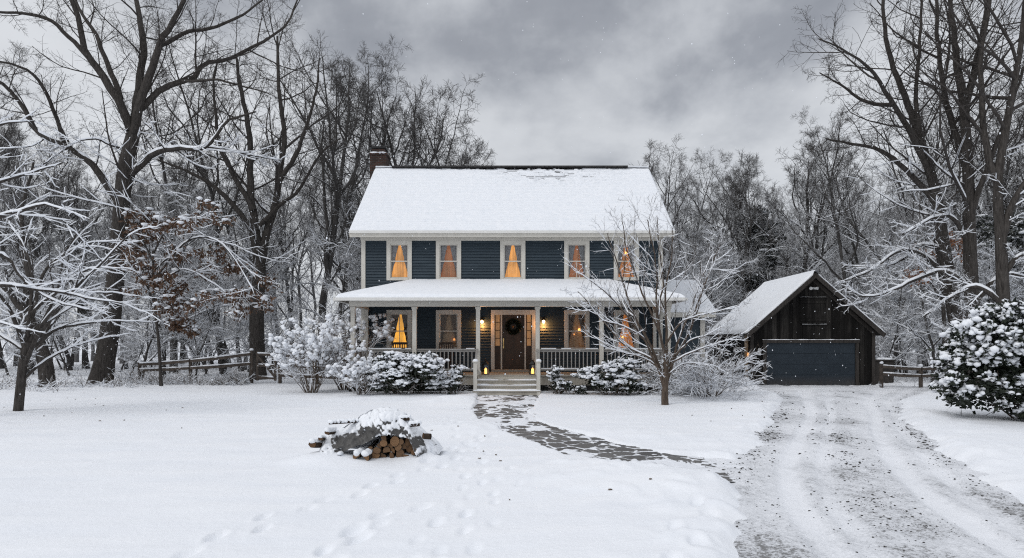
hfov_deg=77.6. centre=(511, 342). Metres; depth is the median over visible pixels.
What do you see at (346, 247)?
bare tree
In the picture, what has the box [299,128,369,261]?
bare tree
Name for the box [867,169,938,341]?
bare tree
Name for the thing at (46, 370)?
bent tree
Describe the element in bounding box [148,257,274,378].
bare tree
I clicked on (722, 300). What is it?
bare tree
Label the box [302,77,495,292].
bare tree
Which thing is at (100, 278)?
bare tree
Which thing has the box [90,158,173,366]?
bare tree
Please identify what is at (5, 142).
bare tree
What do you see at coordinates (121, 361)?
bare tree
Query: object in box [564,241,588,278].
window
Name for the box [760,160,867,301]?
bare tree
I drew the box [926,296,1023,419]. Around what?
rhododendron
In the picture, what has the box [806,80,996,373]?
bare tree
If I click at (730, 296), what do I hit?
bare tree
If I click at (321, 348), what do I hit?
hydrangea
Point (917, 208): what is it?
bare tree
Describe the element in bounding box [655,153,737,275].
bare tree
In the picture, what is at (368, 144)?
bare tree
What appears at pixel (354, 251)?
bare tree
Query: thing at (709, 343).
bare tree
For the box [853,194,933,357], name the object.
bare tree
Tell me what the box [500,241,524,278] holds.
window
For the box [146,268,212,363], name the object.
bare tree
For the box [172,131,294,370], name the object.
bare tree
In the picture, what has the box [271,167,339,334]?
bare tree
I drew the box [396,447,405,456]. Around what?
firewood log
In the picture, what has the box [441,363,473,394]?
evergreen shrub
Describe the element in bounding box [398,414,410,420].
firewood log
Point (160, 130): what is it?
bare tree
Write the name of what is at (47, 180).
bare tree
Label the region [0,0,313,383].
oak tree
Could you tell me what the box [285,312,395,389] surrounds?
brown shrub
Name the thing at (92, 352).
bare tree
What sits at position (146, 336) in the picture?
bare tree
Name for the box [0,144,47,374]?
bare tree
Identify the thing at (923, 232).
bare tree
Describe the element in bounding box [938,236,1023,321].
bare tree
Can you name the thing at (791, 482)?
driveway
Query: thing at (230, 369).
weeds
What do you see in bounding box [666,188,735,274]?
bare tree
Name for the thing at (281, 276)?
bare tree
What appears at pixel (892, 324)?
bare tree
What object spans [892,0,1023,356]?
edge tree
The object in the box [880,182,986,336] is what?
bare tree
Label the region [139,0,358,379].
forked tree
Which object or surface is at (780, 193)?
bare tree
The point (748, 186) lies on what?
bare tree
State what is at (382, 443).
firewood log
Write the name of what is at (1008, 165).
bare tree
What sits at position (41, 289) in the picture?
overhanging tree
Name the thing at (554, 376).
evergreen shrub
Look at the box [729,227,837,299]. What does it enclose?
bare tree
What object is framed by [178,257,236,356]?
bare tree
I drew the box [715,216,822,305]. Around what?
bare tree
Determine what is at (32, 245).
bare tree
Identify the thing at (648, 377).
rust shrub
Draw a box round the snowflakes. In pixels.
[6,3,1023,472]
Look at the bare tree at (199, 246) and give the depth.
44.34 m
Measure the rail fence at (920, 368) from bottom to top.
1.536 m
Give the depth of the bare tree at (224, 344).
41.93 m
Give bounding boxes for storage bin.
[875,357,895,384]
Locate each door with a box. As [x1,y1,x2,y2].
[502,315,523,368]
[767,343,854,385]
[799,297,826,323]
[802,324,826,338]
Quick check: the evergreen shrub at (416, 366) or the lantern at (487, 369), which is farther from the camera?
the lantern at (487, 369)
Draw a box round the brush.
[0,360,256,392]
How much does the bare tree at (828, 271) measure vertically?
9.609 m
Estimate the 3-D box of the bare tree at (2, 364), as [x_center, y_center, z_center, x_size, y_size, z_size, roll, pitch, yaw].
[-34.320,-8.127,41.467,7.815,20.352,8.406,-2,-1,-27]
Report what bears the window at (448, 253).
in the house
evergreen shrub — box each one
[362,350,452,393]
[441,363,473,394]
[544,365,565,393]
[555,380,587,394]
[570,356,650,394]
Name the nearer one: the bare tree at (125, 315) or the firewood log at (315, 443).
the firewood log at (315, 443)
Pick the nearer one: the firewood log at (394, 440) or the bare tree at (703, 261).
the firewood log at (394, 440)
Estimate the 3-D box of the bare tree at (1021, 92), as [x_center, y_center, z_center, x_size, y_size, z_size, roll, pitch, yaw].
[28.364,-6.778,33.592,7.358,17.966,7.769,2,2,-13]
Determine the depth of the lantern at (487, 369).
22.29 m
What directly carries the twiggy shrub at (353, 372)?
on the ground
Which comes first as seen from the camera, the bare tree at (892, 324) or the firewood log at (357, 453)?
the firewood log at (357, 453)
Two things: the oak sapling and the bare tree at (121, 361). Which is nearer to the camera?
the oak sapling
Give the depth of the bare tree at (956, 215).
39.80 m
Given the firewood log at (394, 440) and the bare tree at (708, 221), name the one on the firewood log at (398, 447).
the firewood log at (394, 440)
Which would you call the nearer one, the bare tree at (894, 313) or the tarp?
the tarp
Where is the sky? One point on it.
(646, 85)
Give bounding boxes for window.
[386,241,411,279]
[386,310,411,348]
[436,241,460,279]
[436,310,460,348]
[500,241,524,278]
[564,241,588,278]
[564,310,588,348]
[614,241,638,279]
[614,310,638,348]
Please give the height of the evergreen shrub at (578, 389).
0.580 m
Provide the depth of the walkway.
11.62 m
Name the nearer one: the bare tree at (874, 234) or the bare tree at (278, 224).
the bare tree at (278, 224)
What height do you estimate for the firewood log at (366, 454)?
0.186 m
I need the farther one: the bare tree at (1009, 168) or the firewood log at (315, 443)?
the bare tree at (1009, 168)
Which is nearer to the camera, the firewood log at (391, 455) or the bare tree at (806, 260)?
the firewood log at (391, 455)
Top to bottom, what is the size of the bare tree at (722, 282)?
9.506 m
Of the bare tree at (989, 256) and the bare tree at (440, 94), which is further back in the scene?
the bare tree at (440, 94)
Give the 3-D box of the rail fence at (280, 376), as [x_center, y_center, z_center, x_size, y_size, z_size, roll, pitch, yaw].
[-8.100,1.114,26.580,3.658,1.660,0.216,0,0,10]
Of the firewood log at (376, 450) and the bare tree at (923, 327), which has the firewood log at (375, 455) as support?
the firewood log at (376, 450)
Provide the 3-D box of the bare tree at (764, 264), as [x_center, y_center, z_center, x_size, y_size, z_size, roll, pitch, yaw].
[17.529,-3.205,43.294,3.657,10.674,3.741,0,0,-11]
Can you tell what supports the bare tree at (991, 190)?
on the ground
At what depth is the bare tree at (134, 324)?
37.60 m
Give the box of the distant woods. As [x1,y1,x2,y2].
[0,202,982,356]
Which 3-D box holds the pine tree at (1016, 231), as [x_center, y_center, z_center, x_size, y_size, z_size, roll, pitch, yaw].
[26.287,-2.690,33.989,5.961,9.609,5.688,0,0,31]
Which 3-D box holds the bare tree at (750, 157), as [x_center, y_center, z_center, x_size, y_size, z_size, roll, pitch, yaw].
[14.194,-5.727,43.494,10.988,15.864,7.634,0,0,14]
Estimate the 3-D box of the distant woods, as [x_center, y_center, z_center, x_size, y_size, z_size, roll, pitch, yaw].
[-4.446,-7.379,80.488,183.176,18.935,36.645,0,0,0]
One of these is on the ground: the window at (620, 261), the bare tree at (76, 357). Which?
the bare tree at (76, 357)
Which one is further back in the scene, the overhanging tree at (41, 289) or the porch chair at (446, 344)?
the porch chair at (446, 344)
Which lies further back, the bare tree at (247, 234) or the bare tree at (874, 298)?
the bare tree at (247, 234)
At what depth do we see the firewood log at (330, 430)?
9.39 m
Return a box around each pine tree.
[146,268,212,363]
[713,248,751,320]
[715,205,789,309]
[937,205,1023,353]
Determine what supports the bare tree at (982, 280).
on the ground
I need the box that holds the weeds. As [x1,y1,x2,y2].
[0,363,939,386]
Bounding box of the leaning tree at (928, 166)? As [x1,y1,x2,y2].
[777,0,1022,330]
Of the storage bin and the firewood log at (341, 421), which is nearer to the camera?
the firewood log at (341, 421)
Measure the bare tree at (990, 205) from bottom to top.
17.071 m
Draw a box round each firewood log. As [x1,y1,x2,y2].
[308,438,322,447]
[318,435,326,440]
[324,426,336,434]
[327,418,358,424]
[353,444,369,458]
[361,444,376,460]
[368,439,378,449]
[372,451,382,458]
[373,446,383,453]
[379,436,390,446]
[380,452,389,457]
[381,434,389,439]
[383,442,390,452]
[389,449,395,457]
[390,435,400,446]
[394,440,404,450]
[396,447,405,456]
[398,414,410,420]
[399,437,405,444]
[405,438,409,446]
[406,446,412,452]
[408,420,421,426]
[422,433,431,439]
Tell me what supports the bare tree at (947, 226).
on the ground
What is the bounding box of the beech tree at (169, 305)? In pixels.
[90,174,303,385]
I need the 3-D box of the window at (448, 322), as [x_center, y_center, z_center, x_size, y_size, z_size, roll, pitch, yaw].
[-2.420,-0.445,24.373,0.960,1.570,0.317,0,0,0]
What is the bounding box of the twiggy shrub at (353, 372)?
[326,350,393,394]
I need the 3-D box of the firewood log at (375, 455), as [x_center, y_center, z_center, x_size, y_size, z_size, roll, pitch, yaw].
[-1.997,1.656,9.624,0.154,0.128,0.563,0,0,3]
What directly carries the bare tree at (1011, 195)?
on the ground
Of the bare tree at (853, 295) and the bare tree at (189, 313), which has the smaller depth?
the bare tree at (189, 313)
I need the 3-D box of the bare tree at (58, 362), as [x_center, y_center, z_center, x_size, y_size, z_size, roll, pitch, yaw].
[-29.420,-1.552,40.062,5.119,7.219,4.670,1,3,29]
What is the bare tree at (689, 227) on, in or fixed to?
on the ground
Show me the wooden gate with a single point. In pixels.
(261, 364)
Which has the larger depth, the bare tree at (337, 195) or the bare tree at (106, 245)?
the bare tree at (106, 245)
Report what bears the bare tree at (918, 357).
on the ground
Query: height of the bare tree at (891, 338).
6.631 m
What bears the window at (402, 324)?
in the house
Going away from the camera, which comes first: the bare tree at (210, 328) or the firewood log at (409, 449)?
the firewood log at (409, 449)
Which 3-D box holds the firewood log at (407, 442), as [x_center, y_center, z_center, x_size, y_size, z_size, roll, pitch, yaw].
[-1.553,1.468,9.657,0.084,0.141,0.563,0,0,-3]
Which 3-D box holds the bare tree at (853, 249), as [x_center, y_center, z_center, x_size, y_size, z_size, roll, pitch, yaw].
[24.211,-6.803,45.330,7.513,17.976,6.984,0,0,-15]
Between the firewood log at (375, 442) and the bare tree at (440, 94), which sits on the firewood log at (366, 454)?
the firewood log at (375, 442)
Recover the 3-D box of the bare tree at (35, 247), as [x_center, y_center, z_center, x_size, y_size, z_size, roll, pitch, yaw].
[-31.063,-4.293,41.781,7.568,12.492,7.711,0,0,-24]
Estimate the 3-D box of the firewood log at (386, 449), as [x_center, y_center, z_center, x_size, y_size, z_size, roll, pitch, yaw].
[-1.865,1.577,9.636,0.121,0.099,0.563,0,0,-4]
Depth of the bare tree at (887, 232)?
41.63 m
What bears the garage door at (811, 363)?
in the barn garage
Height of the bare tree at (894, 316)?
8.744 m
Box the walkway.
[464,395,745,481]
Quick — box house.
[333,146,716,395]
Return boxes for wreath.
[505,318,521,334]
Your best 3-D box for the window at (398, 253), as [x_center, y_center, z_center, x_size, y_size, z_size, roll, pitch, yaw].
[-4.300,-3.110,24.373,0.960,1.520,0.317,0,0,0]
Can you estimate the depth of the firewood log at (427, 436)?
9.41 m
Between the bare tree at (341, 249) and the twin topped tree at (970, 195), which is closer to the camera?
the twin topped tree at (970, 195)
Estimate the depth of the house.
24.28 m
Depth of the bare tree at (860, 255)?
58.46 m
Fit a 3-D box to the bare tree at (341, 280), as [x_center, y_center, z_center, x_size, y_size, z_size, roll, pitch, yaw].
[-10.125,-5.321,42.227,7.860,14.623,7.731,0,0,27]
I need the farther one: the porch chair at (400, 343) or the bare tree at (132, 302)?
the bare tree at (132, 302)
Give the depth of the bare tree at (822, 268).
53.01 m
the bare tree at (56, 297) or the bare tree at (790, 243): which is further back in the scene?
the bare tree at (56, 297)
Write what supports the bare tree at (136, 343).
on the ground
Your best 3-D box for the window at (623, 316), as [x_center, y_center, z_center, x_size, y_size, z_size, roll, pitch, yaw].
[4.360,-0.445,24.373,0.960,1.570,0.317,0,0,0]
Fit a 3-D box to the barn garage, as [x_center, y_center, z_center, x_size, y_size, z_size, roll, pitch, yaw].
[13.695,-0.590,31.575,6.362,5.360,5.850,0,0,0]
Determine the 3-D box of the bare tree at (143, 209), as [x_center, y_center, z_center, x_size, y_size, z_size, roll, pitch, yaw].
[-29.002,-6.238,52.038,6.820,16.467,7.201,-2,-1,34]
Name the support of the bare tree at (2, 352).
on the ground
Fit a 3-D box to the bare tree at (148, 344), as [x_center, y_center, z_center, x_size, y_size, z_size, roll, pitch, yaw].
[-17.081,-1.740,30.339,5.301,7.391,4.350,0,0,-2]
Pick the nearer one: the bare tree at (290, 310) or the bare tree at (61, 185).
the bare tree at (290, 310)
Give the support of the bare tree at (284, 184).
on the ground
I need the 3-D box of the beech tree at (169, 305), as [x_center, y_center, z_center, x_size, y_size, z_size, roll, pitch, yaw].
[-12.171,-1.968,24.655,7.876,7.849,6.275,0,0,0]
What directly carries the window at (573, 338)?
in the house
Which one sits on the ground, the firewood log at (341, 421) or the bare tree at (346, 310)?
the bare tree at (346, 310)
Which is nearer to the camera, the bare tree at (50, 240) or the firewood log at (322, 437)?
the firewood log at (322, 437)
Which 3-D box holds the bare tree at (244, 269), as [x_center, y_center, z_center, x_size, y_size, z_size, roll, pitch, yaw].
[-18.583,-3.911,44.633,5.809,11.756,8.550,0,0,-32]
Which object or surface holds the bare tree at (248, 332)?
on the ground
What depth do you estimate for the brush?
26.14 m
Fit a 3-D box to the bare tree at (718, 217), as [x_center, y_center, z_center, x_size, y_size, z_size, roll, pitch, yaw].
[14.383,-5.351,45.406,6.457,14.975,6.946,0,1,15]
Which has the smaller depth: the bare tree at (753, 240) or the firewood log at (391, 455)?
the firewood log at (391, 455)
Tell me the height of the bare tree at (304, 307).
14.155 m
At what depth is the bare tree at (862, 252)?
48.98 m
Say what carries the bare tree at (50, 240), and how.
on the ground
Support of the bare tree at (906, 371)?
on the ground
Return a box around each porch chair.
[393,342,406,361]
[438,342,453,368]
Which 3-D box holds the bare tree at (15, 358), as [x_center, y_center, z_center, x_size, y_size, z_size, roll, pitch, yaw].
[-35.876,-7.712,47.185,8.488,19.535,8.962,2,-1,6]
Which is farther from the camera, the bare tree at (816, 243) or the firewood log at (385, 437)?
the bare tree at (816, 243)
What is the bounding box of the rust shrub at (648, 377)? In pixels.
[633,356,699,392]
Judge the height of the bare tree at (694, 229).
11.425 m
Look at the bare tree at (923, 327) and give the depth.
42.46 m
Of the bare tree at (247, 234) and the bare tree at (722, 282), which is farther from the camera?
the bare tree at (247, 234)
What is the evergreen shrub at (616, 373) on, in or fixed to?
on the ground
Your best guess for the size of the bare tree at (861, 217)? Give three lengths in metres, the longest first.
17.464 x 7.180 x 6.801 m
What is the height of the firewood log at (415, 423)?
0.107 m
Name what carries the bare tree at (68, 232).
on the ground
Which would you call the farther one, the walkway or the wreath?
the wreath
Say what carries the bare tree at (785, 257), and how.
on the ground
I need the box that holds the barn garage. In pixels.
[707,270,885,385]
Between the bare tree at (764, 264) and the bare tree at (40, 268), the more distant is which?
the bare tree at (764, 264)
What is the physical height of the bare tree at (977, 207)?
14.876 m
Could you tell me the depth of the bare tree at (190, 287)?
33.35 m
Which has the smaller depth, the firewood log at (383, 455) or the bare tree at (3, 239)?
the firewood log at (383, 455)
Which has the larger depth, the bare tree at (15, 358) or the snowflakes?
the bare tree at (15, 358)
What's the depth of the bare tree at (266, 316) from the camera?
31.33 m
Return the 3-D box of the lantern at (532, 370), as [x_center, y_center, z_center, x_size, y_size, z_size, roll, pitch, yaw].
[0.720,0.853,22.320,0.249,0.554,0.249,0,0,-37]
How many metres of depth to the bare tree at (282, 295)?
39.28 m
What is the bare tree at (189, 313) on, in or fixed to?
on the ground
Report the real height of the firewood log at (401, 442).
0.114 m
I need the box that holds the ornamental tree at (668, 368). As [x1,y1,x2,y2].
[560,191,759,404]
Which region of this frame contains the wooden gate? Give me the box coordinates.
[256,351,276,380]
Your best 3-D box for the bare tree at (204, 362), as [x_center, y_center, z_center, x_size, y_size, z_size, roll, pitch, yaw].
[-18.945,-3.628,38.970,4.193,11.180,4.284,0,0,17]
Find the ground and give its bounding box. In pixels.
[0,339,1023,557]
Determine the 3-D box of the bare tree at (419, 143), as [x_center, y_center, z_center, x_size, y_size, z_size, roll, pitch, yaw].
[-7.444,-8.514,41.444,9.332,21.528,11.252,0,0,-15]
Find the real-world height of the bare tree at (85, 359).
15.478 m
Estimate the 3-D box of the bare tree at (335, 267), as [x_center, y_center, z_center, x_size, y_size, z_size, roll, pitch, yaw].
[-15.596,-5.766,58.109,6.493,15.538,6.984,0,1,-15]
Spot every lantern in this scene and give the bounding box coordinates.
[482,359,488,374]
[529,359,534,374]
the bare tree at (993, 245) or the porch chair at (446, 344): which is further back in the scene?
the bare tree at (993, 245)
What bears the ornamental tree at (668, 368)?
on the ground
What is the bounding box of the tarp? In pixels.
[319,407,443,456]
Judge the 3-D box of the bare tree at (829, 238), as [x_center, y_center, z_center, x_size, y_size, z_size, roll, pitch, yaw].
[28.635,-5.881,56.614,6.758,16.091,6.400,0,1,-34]
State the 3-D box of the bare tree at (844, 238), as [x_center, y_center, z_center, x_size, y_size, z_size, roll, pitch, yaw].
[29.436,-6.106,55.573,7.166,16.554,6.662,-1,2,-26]
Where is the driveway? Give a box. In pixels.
[688,385,1023,557]
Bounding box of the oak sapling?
[899,206,983,371]
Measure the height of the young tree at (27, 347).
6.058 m
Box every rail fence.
[137,348,253,382]
[278,354,347,383]
[879,361,938,387]
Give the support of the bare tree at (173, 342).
on the ground
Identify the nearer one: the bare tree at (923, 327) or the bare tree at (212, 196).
the bare tree at (212, 196)
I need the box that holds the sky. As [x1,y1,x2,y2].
[0,0,1023,338]
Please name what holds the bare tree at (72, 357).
on the ground
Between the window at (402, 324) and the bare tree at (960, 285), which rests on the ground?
the bare tree at (960, 285)
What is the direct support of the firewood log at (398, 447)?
on the firewood log at (400, 452)
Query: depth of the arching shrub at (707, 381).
20.04 m
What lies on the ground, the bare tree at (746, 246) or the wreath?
the bare tree at (746, 246)
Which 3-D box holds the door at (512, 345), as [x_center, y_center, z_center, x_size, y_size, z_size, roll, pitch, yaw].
[0.050,-0.010,24.269,0.850,2.080,0.132,0,0,0]
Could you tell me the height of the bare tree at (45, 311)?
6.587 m
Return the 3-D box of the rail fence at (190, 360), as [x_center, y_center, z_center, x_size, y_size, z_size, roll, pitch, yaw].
[-13.800,1.098,27.645,5.685,1.704,0.223,0,0,11]
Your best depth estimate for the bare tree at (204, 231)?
30.71 m
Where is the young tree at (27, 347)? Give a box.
[0,197,163,410]
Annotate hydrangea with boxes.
[263,314,366,392]
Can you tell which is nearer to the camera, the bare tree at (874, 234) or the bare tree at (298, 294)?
the bare tree at (298, 294)
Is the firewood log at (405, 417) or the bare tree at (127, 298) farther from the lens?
the bare tree at (127, 298)
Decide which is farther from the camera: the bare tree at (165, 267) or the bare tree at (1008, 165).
the bare tree at (165, 267)
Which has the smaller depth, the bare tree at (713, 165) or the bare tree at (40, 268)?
the bare tree at (40, 268)
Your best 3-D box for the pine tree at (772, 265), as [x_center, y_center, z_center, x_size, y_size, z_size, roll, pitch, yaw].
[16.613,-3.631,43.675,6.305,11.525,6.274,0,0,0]
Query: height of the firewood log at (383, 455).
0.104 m
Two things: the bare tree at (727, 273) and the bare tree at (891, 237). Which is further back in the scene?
the bare tree at (727, 273)
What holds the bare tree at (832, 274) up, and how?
on the ground
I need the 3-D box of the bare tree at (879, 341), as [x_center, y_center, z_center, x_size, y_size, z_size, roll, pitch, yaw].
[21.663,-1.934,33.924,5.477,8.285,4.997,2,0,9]
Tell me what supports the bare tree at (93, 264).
on the ground
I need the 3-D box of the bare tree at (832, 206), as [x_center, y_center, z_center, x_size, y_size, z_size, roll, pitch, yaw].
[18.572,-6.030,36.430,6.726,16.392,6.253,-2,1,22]
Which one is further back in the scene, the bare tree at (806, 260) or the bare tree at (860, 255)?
the bare tree at (860, 255)
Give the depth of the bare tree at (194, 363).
45.52 m
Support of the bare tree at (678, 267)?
on the ground
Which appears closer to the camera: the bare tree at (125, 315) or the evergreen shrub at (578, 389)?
the evergreen shrub at (578, 389)
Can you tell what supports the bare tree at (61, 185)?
on the ground
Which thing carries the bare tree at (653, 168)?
on the ground
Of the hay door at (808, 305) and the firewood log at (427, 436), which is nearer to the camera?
the firewood log at (427, 436)
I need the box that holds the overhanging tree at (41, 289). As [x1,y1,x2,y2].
[0,100,170,334]
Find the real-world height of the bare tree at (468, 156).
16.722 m
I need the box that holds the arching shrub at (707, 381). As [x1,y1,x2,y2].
[634,330,773,400]
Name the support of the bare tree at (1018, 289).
on the ground
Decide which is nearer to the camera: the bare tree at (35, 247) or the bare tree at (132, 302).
the bare tree at (35, 247)
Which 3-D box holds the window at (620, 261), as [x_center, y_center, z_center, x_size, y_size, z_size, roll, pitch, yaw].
[4.360,-3.110,24.373,0.960,1.520,0.317,0,0,0]
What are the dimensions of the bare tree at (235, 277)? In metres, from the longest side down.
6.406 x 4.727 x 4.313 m
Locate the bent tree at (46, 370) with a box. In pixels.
[0,136,97,386]
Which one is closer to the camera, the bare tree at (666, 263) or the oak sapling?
the oak sapling
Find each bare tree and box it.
[0,42,65,243]
[0,108,93,365]
[0,111,138,369]
[0,118,56,368]
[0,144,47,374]
[0,173,159,342]
[0,185,100,354]
[0,198,44,281]
[0,254,30,375]
[0,255,100,375]
[0,266,82,368]
[1,145,94,366]
[2,189,71,298]
[5,133,100,321]
[6,245,70,359]
[9,269,98,364]
[35,144,118,368]
[37,185,109,365]
[49,173,107,360]
[52,183,103,361]
[55,261,145,364]
[57,190,180,307]
[62,192,137,368]
[64,175,155,363]
[75,233,224,378]
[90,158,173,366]
[94,202,146,360]
[94,237,149,359]
[94,266,170,369]
[96,11,257,366]
[97,155,229,373]
[103,195,240,357]
[108,0,293,374]
[117,279,182,375]
[119,293,162,373]
[122,177,271,376]
[126,252,226,368]
[129,127,297,367]
[129,166,302,365]
[131,170,187,357]
[133,289,183,366]
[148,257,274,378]
[161,175,218,363]
[161,271,237,370]
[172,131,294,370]
[178,196,235,371]
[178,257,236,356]
[180,260,249,375]
[207,203,293,320]
[207,282,277,371]
[219,131,329,364]
[220,189,293,305]
[225,240,308,362]
[226,281,295,370]
[228,135,309,369]
[237,268,296,368]
[251,5,389,373]
[259,188,326,364]
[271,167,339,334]
[272,34,413,354]
[275,166,341,331]
[275,201,360,363]
[285,153,360,346]
[287,225,360,370]
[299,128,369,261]
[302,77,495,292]
[303,192,358,356]
[325,51,458,241]
[330,199,360,285]
[332,284,360,329]
[356,73,491,207]
[442,139,493,164]
[449,116,495,164]
[629,133,739,317]
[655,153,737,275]
[663,253,691,279]
[664,265,733,348]
[665,205,709,279]
[666,150,805,343]
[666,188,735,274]
[666,230,743,323]
[668,209,715,300]
[671,147,730,252]
[672,228,720,291]
[674,161,758,366]
[677,220,765,343]
[687,148,780,303]
[688,236,741,337]
[691,170,826,294]
[695,236,739,322]
[705,277,738,354]
[705,285,746,355]
[705,305,714,362]
[708,185,804,279]
[710,152,798,247]
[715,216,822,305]
[723,107,877,278]
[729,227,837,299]
[743,216,799,290]
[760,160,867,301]
[761,214,801,283]
[774,105,908,299]
[778,229,847,291]
[790,126,900,308]
[799,189,866,284]
[800,251,838,289]
[803,185,885,292]
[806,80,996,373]
[822,220,886,351]
[823,251,863,294]
[826,238,892,317]
[830,160,900,302]
[830,241,883,315]
[847,216,992,382]
[850,234,941,372]
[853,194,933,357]
[857,196,895,356]
[858,204,923,308]
[859,250,916,360]
[859,282,926,372]
[861,269,933,372]
[863,231,960,374]
[866,253,941,372]
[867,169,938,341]
[875,152,961,372]
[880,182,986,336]
[882,275,941,363]
[885,188,950,366]
[886,96,1019,269]
[894,186,978,307]
[895,180,961,290]
[900,289,947,377]
[906,97,1023,268]
[906,244,1023,338]
[909,231,984,342]
[918,73,1023,305]
[931,245,1023,346]
[934,209,1023,316]
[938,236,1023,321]
[943,131,1021,271]
[945,166,992,259]
[983,110,1023,243]
[985,172,1023,211]
[994,50,1023,242]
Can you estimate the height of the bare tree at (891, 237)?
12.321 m
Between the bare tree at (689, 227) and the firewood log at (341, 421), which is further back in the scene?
the bare tree at (689, 227)
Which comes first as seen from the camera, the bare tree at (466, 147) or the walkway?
the walkway
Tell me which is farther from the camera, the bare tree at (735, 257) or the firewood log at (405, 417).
the bare tree at (735, 257)
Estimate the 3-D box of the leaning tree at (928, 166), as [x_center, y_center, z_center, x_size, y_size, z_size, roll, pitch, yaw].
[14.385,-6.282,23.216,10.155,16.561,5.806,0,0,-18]
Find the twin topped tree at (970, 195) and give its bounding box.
[836,0,1023,382]
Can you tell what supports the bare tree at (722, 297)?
on the ground
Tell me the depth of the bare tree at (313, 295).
53.51 m

